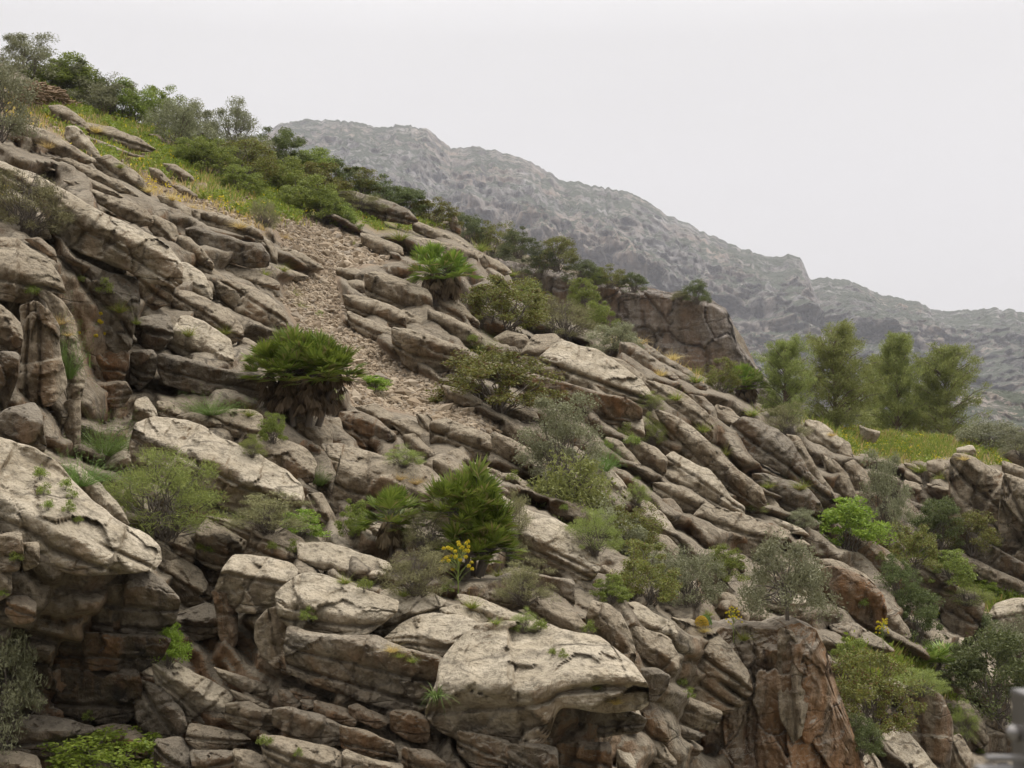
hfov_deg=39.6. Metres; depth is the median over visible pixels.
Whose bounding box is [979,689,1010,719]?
flat rock
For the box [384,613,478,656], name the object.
boulder
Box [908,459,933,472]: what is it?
grass tuft
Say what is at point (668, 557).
olive bush
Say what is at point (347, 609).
boulder
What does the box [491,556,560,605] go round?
dry shrub
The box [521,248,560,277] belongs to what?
spur shrub
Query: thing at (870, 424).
pine tree
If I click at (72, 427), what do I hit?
flat rock
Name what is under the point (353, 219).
slope shrub
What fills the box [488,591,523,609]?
flat rock
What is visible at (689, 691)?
leafy weed
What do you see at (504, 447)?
boulder
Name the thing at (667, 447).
boulder
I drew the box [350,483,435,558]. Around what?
fan palm
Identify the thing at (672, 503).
boulder
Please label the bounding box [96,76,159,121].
skyline shrub
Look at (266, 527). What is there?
dry shrub
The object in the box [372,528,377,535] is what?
flat rock
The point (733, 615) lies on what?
giant fennel
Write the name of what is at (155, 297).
boulder
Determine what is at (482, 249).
grass tuft
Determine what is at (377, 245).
flat rock
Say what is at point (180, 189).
flat rock
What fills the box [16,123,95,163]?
flat rock
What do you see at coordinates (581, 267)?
spur shrub
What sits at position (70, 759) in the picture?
leafy bush
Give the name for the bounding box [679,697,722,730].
flat rock
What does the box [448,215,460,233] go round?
boulder
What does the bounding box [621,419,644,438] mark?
boulder
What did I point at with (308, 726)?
flat rock
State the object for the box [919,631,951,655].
boulder
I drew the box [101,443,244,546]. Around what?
wiry bush
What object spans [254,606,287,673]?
boulder
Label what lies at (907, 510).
boulder
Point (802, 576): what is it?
olive tree
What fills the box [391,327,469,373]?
boulder
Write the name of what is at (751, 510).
wiry bush
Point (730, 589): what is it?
flat rock
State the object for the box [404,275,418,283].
flat rock
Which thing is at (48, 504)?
leafy weed
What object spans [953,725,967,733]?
flat rock
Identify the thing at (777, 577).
boulder
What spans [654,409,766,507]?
flat rock
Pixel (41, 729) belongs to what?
flat rock
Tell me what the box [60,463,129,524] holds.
flat rock
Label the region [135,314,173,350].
boulder
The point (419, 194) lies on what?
skyline shrub
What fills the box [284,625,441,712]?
flat rock
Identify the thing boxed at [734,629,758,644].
grass tuft
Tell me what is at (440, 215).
skyline shrub
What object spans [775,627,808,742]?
flat rock
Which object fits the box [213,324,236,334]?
grass tuft
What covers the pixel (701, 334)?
rock cliff
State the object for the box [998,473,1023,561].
flat rock
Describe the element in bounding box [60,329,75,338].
dry grass tuft
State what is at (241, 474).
flat rock
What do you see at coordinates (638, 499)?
wiry bush
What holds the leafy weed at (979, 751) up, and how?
on the hillside at (70, 606)
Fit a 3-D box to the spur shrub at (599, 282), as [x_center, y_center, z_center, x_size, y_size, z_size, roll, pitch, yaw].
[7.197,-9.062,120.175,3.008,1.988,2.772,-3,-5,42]
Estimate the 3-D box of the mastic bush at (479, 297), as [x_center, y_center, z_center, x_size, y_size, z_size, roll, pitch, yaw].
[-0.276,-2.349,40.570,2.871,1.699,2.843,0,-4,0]
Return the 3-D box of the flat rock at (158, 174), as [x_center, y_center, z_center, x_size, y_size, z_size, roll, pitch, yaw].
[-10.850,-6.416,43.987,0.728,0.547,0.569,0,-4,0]
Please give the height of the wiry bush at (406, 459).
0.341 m
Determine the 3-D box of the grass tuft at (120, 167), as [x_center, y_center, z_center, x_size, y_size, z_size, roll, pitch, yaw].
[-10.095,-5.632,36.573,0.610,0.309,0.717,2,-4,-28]
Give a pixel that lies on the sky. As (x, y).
(878, 145)
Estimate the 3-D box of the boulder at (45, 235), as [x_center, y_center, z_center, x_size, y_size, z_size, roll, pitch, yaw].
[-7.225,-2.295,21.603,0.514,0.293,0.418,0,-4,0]
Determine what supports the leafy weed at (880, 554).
on the flat rock at (869, 551)
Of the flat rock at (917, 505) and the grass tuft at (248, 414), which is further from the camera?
the flat rock at (917, 505)
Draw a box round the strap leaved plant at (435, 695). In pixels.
[419,681,457,719]
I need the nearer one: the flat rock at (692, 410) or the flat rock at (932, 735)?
the flat rock at (932, 735)
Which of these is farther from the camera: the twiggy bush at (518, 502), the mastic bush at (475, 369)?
the mastic bush at (475, 369)
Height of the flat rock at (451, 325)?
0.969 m
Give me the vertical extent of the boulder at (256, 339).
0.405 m
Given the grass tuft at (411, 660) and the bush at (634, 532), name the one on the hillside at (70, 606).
the bush at (634, 532)
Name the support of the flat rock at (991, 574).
on the hillside at (70, 606)
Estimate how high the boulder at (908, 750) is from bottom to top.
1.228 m
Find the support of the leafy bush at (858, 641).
on the hillside at (70, 606)
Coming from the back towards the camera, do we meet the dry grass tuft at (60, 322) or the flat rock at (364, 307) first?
the flat rock at (364, 307)
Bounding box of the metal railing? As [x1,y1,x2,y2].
[973,688,1023,767]
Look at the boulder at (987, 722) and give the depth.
34.01 m
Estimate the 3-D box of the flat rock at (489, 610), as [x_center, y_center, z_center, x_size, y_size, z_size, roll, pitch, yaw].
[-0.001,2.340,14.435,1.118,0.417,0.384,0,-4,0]
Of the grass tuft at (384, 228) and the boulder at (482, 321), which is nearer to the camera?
the boulder at (482, 321)
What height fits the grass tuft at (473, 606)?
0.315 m
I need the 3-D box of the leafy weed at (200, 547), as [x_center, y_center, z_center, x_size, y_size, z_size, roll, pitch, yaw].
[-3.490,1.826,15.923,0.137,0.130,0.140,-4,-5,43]
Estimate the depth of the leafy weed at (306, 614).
13.53 m
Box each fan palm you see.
[236,323,370,426]
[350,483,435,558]
[407,239,485,303]
[418,452,527,578]
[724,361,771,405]
[915,639,968,675]
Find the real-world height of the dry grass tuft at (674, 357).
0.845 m
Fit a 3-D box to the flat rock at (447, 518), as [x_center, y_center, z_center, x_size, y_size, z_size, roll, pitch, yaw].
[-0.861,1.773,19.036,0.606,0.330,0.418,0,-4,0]
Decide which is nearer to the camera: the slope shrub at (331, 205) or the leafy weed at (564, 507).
the leafy weed at (564, 507)
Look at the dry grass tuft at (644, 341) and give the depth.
46.44 m
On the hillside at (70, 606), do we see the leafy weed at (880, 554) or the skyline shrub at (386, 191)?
the skyline shrub at (386, 191)
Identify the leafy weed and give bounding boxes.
[0,589,8,596]
[8,551,23,564]
[22,284,42,298]
[32,464,50,479]
[36,481,51,495]
[39,499,54,510]
[57,477,72,489]
[61,499,77,512]
[65,487,78,498]
[72,515,83,524]
[77,276,86,283]
[81,710,93,720]
[95,277,114,293]
[195,543,205,552]
[203,546,214,552]
[256,734,274,748]
[265,539,278,552]
[285,538,297,552]
[293,747,303,756]
[298,605,317,621]
[354,576,373,591]
[441,579,454,592]
[466,333,478,344]
[506,469,518,480]
[532,617,548,631]
[548,647,556,656]
[558,648,569,657]
[559,502,569,512]
[581,619,597,632]
[602,439,612,447]
[616,422,633,434]
[623,434,641,448]
[676,677,687,685]
[683,686,696,698]
[859,598,868,608]
[875,551,885,560]
[947,703,956,712]
[975,748,984,753]
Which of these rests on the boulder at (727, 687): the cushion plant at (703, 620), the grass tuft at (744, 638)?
the cushion plant at (703, 620)
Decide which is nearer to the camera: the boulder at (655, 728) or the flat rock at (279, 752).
the flat rock at (279, 752)
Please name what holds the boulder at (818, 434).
on the hillside at (70, 606)
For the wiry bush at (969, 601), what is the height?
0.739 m
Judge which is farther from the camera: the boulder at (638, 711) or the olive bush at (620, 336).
the olive bush at (620, 336)
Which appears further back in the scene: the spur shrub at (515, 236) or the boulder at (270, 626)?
the spur shrub at (515, 236)
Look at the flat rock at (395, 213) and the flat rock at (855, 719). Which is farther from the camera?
the flat rock at (395, 213)
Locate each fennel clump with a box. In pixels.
[44,436,148,489]
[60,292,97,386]
[63,400,153,456]
[147,390,255,419]
[307,454,334,485]
[579,436,634,471]
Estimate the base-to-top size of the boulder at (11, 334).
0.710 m
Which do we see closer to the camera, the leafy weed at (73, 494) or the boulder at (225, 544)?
the leafy weed at (73, 494)
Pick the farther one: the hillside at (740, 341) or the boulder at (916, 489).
the hillside at (740, 341)
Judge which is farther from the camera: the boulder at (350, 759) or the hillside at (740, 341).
the hillside at (740, 341)
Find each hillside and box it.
[0,64,1023,767]
[417,213,754,363]
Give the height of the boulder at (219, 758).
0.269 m
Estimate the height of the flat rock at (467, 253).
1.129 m
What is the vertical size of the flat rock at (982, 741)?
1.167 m
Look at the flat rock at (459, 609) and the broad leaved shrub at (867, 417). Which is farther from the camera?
the broad leaved shrub at (867, 417)
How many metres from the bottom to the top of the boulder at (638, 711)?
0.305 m
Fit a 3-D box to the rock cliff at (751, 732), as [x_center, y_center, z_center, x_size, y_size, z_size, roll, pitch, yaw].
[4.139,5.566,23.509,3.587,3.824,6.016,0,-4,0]
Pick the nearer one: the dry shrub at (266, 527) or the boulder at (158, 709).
the boulder at (158, 709)
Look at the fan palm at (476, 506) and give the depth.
15.96 m
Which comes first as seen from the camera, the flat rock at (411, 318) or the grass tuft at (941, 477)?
the flat rock at (411, 318)
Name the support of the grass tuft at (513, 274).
on the hillside at (70, 606)
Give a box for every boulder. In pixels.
[0,237,65,303]
[0,304,22,353]
[0,402,46,452]
[0,437,161,575]
[0,532,23,571]
[0,572,11,600]
[0,751,41,767]
[5,595,36,624]
[6,221,20,230]
[16,301,66,407]
[22,542,39,570]
[31,662,142,725]
[32,225,51,239]
[57,255,139,352]
[91,571,180,634]
[94,723,147,758]
[95,381,132,407]
[96,348,128,381]
[101,440,131,471]
[119,490,146,510]
[128,349,156,389]
[131,396,156,423]
[132,334,136,346]
[134,679,187,737]
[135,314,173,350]
[138,277,174,310]
[148,215,178,242]
[152,660,232,724]
[154,736,189,767]
[156,401,181,418]
[158,558,210,606]
[162,532,195,562]
[166,315,233,365]
[174,603,217,641]
[181,262,212,299]
[189,749,234,767]
[191,209,202,220]
[193,518,246,571]
[209,408,262,439]
[214,554,297,613]
[216,279,287,329]
[224,701,274,731]
[232,748,270,767]
[237,338,256,347]
[245,335,262,342]
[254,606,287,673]
[255,434,316,483]
[275,573,398,634]
[277,689,299,707]
[285,412,332,449]
[300,699,312,710]
[306,492,337,528]
[317,471,335,494]
[321,443,440,516]
[329,417,342,429]
[332,460,338,470]
[338,410,396,450]
[341,749,403,767]
[346,279,364,292]
[373,587,446,636]
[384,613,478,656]
[387,265,392,273]
[390,709,429,742]
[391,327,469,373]
[401,747,445,767]
[424,459,432,468]
[425,620,648,743]
[429,418,491,461]
[446,449,469,465]
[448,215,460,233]
[457,730,512,767]
[467,300,487,325]
[472,281,506,312]
[489,432,533,479]
[492,330,528,348]
[507,743,558,767]
[520,333,564,372]
[521,571,574,605]
[555,742,611,767]
[585,600,635,662]
[588,515,631,555]
[616,749,635,767]
[619,576,660,601]
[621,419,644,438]
[624,440,667,475]
[626,710,641,734]
[629,626,679,678]
[641,667,670,702]
[642,708,668,743]
[651,534,678,557]
[652,739,676,767]
[657,433,682,455]
[661,498,682,513]
[671,617,752,714]
[712,592,749,620]
[714,404,739,426]
[745,598,768,620]
[772,559,813,596]
[804,419,843,452]
[818,565,886,630]
[836,437,853,457]
[843,460,870,502]
[859,425,879,442]
[866,753,881,767]
[882,726,936,767]
[884,610,911,638]
[895,514,919,542]
[897,507,915,519]
[903,558,956,606]
[904,480,921,494]
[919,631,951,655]
[926,459,947,475]
[940,586,984,637]
[949,453,1003,538]
[956,445,976,455]
[983,713,1011,743]
[988,598,1023,632]
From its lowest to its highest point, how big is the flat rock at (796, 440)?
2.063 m
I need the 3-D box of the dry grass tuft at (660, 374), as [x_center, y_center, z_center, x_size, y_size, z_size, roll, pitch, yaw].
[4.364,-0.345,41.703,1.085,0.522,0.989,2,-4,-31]
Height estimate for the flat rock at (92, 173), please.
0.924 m
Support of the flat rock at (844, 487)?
on the hillside at (70, 606)
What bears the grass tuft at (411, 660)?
on the flat rock at (359, 668)
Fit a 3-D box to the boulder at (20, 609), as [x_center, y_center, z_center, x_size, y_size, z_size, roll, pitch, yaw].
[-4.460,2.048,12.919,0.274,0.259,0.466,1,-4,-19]
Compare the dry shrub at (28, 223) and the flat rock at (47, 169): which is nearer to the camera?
the dry shrub at (28, 223)
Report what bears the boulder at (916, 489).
on the hillside at (70, 606)
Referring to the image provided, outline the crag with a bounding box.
[885,386,1023,441]
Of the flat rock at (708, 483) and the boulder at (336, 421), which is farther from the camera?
the flat rock at (708, 483)
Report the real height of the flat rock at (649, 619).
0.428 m
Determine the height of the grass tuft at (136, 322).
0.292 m
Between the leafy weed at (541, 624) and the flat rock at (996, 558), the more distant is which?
the flat rock at (996, 558)
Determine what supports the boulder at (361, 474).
on the hillside at (70, 606)
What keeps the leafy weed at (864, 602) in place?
on the hillside at (70, 606)
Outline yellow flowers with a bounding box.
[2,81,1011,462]
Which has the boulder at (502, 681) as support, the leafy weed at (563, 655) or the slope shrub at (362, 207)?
the leafy weed at (563, 655)
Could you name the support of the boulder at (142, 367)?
on the hillside at (70, 606)
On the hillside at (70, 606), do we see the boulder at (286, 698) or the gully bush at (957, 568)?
the boulder at (286, 698)
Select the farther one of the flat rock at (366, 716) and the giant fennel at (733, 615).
the giant fennel at (733, 615)
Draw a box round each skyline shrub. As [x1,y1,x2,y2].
[0,32,63,84]
[21,51,97,88]
[46,58,96,94]
[53,61,106,104]
[60,58,115,105]
[62,71,149,117]
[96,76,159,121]
[139,84,186,127]
[140,94,216,147]
[182,98,222,138]
[200,96,273,153]
[253,126,319,169]
[276,143,338,173]
[309,155,363,189]
[333,165,383,192]
[354,173,417,207]
[382,186,432,216]
[408,196,464,227]
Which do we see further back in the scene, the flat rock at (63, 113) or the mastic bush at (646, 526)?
the flat rock at (63, 113)
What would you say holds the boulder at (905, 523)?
on the hillside at (70, 606)
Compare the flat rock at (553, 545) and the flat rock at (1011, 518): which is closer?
the flat rock at (553, 545)
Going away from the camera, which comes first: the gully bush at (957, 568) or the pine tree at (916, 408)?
the gully bush at (957, 568)
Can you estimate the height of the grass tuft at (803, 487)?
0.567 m
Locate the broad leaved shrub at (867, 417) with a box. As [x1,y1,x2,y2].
[824,405,882,428]
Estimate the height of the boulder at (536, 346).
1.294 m
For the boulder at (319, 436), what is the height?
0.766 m
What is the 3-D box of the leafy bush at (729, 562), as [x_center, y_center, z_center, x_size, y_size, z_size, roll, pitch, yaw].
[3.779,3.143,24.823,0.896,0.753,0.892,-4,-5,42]
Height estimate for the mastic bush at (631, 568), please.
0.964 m
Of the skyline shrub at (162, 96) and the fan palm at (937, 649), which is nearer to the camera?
the fan palm at (937, 649)
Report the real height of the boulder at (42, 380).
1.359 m
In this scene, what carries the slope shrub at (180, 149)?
on the hillside at (70, 606)
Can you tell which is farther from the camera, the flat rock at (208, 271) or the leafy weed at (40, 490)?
the flat rock at (208, 271)
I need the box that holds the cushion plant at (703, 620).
[695,615,711,626]
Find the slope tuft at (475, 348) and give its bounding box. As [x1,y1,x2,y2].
[463,333,502,354]
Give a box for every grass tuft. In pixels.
[35,139,60,151]
[56,314,77,324]
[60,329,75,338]
[86,122,105,132]
[104,295,134,315]
[113,162,127,168]
[129,313,144,324]
[138,182,162,192]
[157,191,187,201]
[172,321,198,336]
[193,187,227,198]
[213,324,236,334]
[227,214,252,230]
[241,406,259,416]
[277,263,294,273]
[332,568,357,586]
[372,223,392,229]
[376,640,410,654]
[385,229,416,249]
[386,469,411,482]
[389,583,414,598]
[393,651,405,657]
[405,653,422,663]
[406,475,427,486]
[453,592,486,610]
[468,238,500,252]
[487,616,507,625]
[488,563,510,576]
[509,263,526,276]
[607,696,631,705]
[636,334,658,344]
[653,366,670,376]
[662,345,687,359]
[667,387,685,402]
[683,365,714,383]
[684,360,712,375]
[695,417,717,434]
[700,623,713,632]
[702,606,715,617]
[714,443,731,455]
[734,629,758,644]
[742,403,772,416]
[762,473,777,488]
[786,478,825,489]
[898,424,929,435]
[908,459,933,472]
[926,466,945,479]
[959,453,972,459]
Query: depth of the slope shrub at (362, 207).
61.08 m
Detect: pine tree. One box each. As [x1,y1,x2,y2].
[750,333,818,425]
[791,318,889,428]
[852,366,903,428]
[864,331,929,434]
[898,381,944,434]
[905,341,992,437]
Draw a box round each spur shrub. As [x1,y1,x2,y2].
[447,211,494,245]
[470,220,520,257]
[490,243,528,263]
[495,226,542,258]
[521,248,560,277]
[533,236,581,271]
[560,258,600,281]
[584,266,610,286]
[590,263,630,288]
[618,271,647,292]
[669,291,692,300]
[681,278,711,304]
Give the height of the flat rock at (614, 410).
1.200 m
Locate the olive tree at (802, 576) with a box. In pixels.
[736,525,848,623]
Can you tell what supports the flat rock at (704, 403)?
on the hillside at (70, 606)
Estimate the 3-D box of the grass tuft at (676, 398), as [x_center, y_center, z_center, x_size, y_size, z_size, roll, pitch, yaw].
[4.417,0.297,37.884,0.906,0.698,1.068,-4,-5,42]
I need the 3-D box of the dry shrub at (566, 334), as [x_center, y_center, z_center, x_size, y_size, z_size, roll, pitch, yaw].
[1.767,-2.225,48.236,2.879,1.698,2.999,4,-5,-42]
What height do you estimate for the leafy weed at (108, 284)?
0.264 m
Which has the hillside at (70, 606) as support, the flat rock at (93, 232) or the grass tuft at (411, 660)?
the flat rock at (93, 232)
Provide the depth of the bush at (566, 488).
24.28 m
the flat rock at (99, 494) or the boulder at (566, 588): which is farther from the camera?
the boulder at (566, 588)
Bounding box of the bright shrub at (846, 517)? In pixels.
[812,494,897,551]
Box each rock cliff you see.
[493,258,780,402]
[699,615,864,767]
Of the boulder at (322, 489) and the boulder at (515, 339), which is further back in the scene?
the boulder at (515, 339)
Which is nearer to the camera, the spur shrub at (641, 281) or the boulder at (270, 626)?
the boulder at (270, 626)
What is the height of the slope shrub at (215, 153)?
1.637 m
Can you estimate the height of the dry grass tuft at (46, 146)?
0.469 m
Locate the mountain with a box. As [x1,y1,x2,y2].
[244,119,1023,428]
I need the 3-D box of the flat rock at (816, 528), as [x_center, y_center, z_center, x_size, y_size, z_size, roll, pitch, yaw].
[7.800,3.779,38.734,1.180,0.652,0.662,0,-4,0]
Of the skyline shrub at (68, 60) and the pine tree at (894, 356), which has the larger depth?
the pine tree at (894, 356)
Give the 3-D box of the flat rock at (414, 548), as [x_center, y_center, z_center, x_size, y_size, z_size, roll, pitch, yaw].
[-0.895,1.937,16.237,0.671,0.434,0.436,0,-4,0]
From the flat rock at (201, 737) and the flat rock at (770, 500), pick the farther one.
the flat rock at (770, 500)
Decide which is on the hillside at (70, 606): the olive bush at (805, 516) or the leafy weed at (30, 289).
the olive bush at (805, 516)
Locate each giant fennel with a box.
[78,312,105,366]
[441,540,473,593]
[725,606,742,642]
[875,618,888,651]
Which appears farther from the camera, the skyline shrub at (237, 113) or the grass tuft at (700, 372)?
the skyline shrub at (237, 113)
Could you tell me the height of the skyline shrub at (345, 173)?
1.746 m
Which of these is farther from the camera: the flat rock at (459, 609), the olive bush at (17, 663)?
the flat rock at (459, 609)
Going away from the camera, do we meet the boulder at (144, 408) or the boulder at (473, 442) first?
the boulder at (144, 408)
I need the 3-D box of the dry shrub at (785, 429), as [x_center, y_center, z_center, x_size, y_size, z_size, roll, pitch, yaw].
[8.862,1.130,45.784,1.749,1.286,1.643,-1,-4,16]
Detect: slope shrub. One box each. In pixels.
[169,136,215,166]
[184,135,242,175]
[205,138,283,183]
[218,164,270,196]
[239,140,283,163]
[252,151,308,190]
[272,172,335,214]
[298,161,358,201]
[303,182,348,224]
[329,202,364,231]
[338,190,391,214]
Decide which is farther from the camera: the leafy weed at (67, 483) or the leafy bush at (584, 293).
the leafy bush at (584, 293)
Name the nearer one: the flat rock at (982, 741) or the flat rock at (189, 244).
the flat rock at (189, 244)
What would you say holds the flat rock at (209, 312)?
on the hillside at (70, 606)
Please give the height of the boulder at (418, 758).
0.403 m
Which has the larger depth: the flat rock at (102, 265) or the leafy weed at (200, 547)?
the flat rock at (102, 265)
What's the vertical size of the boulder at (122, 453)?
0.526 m
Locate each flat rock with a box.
[0,161,182,287]
[0,351,19,411]
[3,715,94,758]
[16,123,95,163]
[25,237,56,262]
[34,291,84,401]
[42,167,54,170]
[44,240,126,274]
[48,105,90,131]
[49,157,138,196]
[51,164,123,197]
[53,631,170,671]
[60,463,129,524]
[63,180,153,226]
[63,398,80,449]
[64,125,99,157]
[87,122,155,151]
[87,136,143,156]
[93,155,150,195]
[129,416,304,521]
[140,503,161,522]
[144,483,175,513]
[149,134,165,142]
[149,167,171,183]
[157,195,191,215]
[157,353,261,400]
[163,163,193,181]
[171,290,243,344]
[172,185,197,198]
[175,235,213,269]
[176,412,221,427]
[185,226,269,267]
[185,723,250,749]
[197,267,226,279]
[200,212,263,242]
[206,516,304,562]
[208,281,215,294]
[211,591,238,647]
[213,667,274,699]
[225,264,279,290]
[229,689,269,708]
[259,734,341,767]
[262,237,277,264]
[272,706,340,746]
[276,247,323,270]
[283,266,308,281]
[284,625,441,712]
[289,688,316,700]
[297,542,391,578]
[313,700,357,726]
[336,191,417,224]
[336,267,360,279]
[339,725,398,756]
[342,294,406,327]
[347,311,390,340]
[348,703,389,728]
[355,403,393,427]
[360,233,403,258]
[364,271,432,308]
[368,523,380,531]
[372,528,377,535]
[391,418,427,436]
[399,237,477,262]
[402,309,425,323]
[402,433,434,457]
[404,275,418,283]
[404,535,462,568]
[412,221,468,246]
[416,413,432,430]
[426,511,459,523]
[427,309,482,346]
[432,295,479,327]
[433,457,509,494]
[439,604,488,622]
[442,385,482,408]
[457,594,560,628]
[468,249,511,275]
[472,462,500,474]
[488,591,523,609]
[496,473,527,487]
[497,404,539,420]
[501,496,600,580]
[520,595,589,633]
[530,374,642,424]
[538,341,651,402]
[573,446,585,468]
[573,577,605,597]
[575,709,646,737]
[593,462,631,501]
[598,565,615,575]
[604,437,641,466]
[609,356,646,382]
[619,342,679,381]
[628,602,677,634]
[630,336,694,377]
[630,499,683,549]
[635,402,659,425]
[635,548,663,566]
[644,380,713,437]
[652,482,707,513]
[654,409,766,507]
[661,362,708,390]
[664,469,699,494]
[666,451,744,513]
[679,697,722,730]
[679,725,704,740]
[685,739,702,755]
[688,394,717,419]
[693,503,790,558]
[702,565,736,595]
[704,549,744,572]
[730,416,837,503]
[751,513,808,535]
[752,473,823,519]
[753,562,776,582]
[763,596,809,616]
[765,496,779,507]
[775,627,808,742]
[786,434,832,491]
[789,512,819,531]
[795,539,810,549]
[813,559,873,582]
[821,453,861,506]
[829,622,893,652]
[844,531,904,588]
[846,707,886,736]
[862,754,867,767]
[900,497,923,509]
[901,684,953,767]
[903,463,921,474]
[904,470,921,483]
[927,483,948,495]
[940,668,966,698]
[949,734,973,767]
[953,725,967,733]
[955,531,1023,580]
[957,551,1023,595]
[957,700,988,748]
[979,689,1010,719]
[980,665,995,684]
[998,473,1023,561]
[1002,461,1023,478]
[1004,450,1023,466]
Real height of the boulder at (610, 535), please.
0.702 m
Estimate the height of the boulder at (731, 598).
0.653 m
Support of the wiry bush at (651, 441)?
on the hillside at (70, 606)
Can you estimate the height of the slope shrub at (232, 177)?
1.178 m
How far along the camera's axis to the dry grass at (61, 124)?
46.41 m
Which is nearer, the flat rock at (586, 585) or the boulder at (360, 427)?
the flat rock at (586, 585)
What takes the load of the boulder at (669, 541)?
on the hillside at (70, 606)
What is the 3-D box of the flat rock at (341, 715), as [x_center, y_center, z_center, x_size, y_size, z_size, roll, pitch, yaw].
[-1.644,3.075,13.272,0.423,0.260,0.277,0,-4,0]
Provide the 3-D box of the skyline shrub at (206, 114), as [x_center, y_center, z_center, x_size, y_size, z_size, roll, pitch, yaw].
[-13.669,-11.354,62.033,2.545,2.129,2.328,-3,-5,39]
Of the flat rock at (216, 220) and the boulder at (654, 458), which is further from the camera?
the flat rock at (216, 220)
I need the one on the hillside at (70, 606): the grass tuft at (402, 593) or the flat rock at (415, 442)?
the flat rock at (415, 442)
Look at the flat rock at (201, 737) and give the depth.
13.45 m
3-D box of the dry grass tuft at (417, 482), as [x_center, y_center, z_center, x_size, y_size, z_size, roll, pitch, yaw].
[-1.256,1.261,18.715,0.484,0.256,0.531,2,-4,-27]
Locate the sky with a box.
[0,0,1023,311]
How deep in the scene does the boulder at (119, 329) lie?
21.61 m
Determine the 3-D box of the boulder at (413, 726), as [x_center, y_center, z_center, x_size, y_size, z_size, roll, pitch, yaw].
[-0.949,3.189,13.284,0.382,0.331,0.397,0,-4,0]
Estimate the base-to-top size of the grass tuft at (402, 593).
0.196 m
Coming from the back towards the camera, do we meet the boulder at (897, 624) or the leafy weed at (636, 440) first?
the boulder at (897, 624)
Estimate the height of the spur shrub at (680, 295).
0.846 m
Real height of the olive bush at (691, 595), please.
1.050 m
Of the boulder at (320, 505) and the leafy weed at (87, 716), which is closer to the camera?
the leafy weed at (87, 716)
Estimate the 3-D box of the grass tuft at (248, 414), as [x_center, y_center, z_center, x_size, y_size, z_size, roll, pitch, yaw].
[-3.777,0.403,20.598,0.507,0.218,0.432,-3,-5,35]
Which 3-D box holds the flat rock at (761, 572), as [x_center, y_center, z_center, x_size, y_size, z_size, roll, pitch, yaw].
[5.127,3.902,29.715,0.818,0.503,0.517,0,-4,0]
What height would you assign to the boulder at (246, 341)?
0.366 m
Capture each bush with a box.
[0,51,44,142]
[0,627,50,764]
[37,724,164,767]
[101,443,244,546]
[150,622,193,668]
[239,433,268,457]
[257,411,288,443]
[280,508,332,538]
[333,498,368,539]
[382,443,426,467]
[425,344,569,414]
[459,274,551,330]
[496,487,534,561]
[509,607,538,633]
[512,390,610,483]
[514,277,549,309]
[520,443,625,523]
[563,277,604,316]
[563,507,626,556]
[575,490,658,561]
[583,300,620,331]
[583,320,645,356]
[589,573,633,603]
[606,501,666,555]
[608,538,682,606]
[625,477,652,505]
[633,389,665,411]
[639,541,690,594]
[641,411,668,445]
[659,542,728,609]
[700,356,742,394]
[703,542,750,585]
[745,503,768,513]
[786,508,821,528]
[830,637,869,674]
[831,646,927,740]
[847,712,886,759]
[859,446,915,544]
[873,553,923,600]
[877,520,943,572]
[891,667,953,697]
[896,583,947,646]
[906,494,965,556]
[920,548,977,585]
[937,622,1023,729]
[938,583,995,605]
[940,509,1003,555]
[946,641,990,680]
[951,416,1023,449]
[951,695,981,743]
[972,611,1023,668]
[973,608,997,640]
[974,579,1002,593]
[996,427,1023,459]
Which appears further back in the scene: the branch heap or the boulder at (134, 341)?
the branch heap
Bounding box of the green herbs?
[37,79,1023,700]
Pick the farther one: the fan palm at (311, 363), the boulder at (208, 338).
the boulder at (208, 338)
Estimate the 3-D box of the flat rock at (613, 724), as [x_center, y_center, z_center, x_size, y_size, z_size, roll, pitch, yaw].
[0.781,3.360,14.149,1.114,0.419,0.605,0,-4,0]
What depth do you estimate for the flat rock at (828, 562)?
35.93 m
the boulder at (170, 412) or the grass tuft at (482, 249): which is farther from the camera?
the grass tuft at (482, 249)
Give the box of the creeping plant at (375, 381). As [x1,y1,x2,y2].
[362,375,392,390]
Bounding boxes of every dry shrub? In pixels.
[0,164,75,237]
[222,490,319,534]
[246,197,281,229]
[376,545,455,599]
[394,498,457,555]
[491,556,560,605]
[515,293,604,342]
[764,401,811,437]
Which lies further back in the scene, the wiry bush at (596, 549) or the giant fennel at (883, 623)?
the giant fennel at (883, 623)
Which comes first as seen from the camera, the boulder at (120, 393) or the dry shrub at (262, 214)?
the boulder at (120, 393)
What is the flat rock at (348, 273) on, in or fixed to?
on the hillside at (70, 606)
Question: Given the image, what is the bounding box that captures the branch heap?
[11,79,81,107]
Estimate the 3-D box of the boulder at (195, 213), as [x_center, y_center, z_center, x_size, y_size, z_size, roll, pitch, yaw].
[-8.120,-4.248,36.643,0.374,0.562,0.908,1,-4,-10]
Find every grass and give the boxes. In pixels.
[3,96,992,698]
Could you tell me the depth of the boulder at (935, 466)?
55.10 m
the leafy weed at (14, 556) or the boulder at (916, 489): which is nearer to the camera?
the leafy weed at (14, 556)
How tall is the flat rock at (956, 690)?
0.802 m
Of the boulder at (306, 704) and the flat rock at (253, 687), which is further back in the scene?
the flat rock at (253, 687)
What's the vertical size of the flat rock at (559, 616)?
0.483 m
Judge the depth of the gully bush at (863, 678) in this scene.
25.52 m
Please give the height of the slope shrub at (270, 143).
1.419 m
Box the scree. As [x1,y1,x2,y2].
[3,96,502,463]
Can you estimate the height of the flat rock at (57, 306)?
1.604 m
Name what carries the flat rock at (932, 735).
on the hillside at (70, 606)
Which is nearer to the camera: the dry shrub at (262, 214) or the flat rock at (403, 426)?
the flat rock at (403, 426)

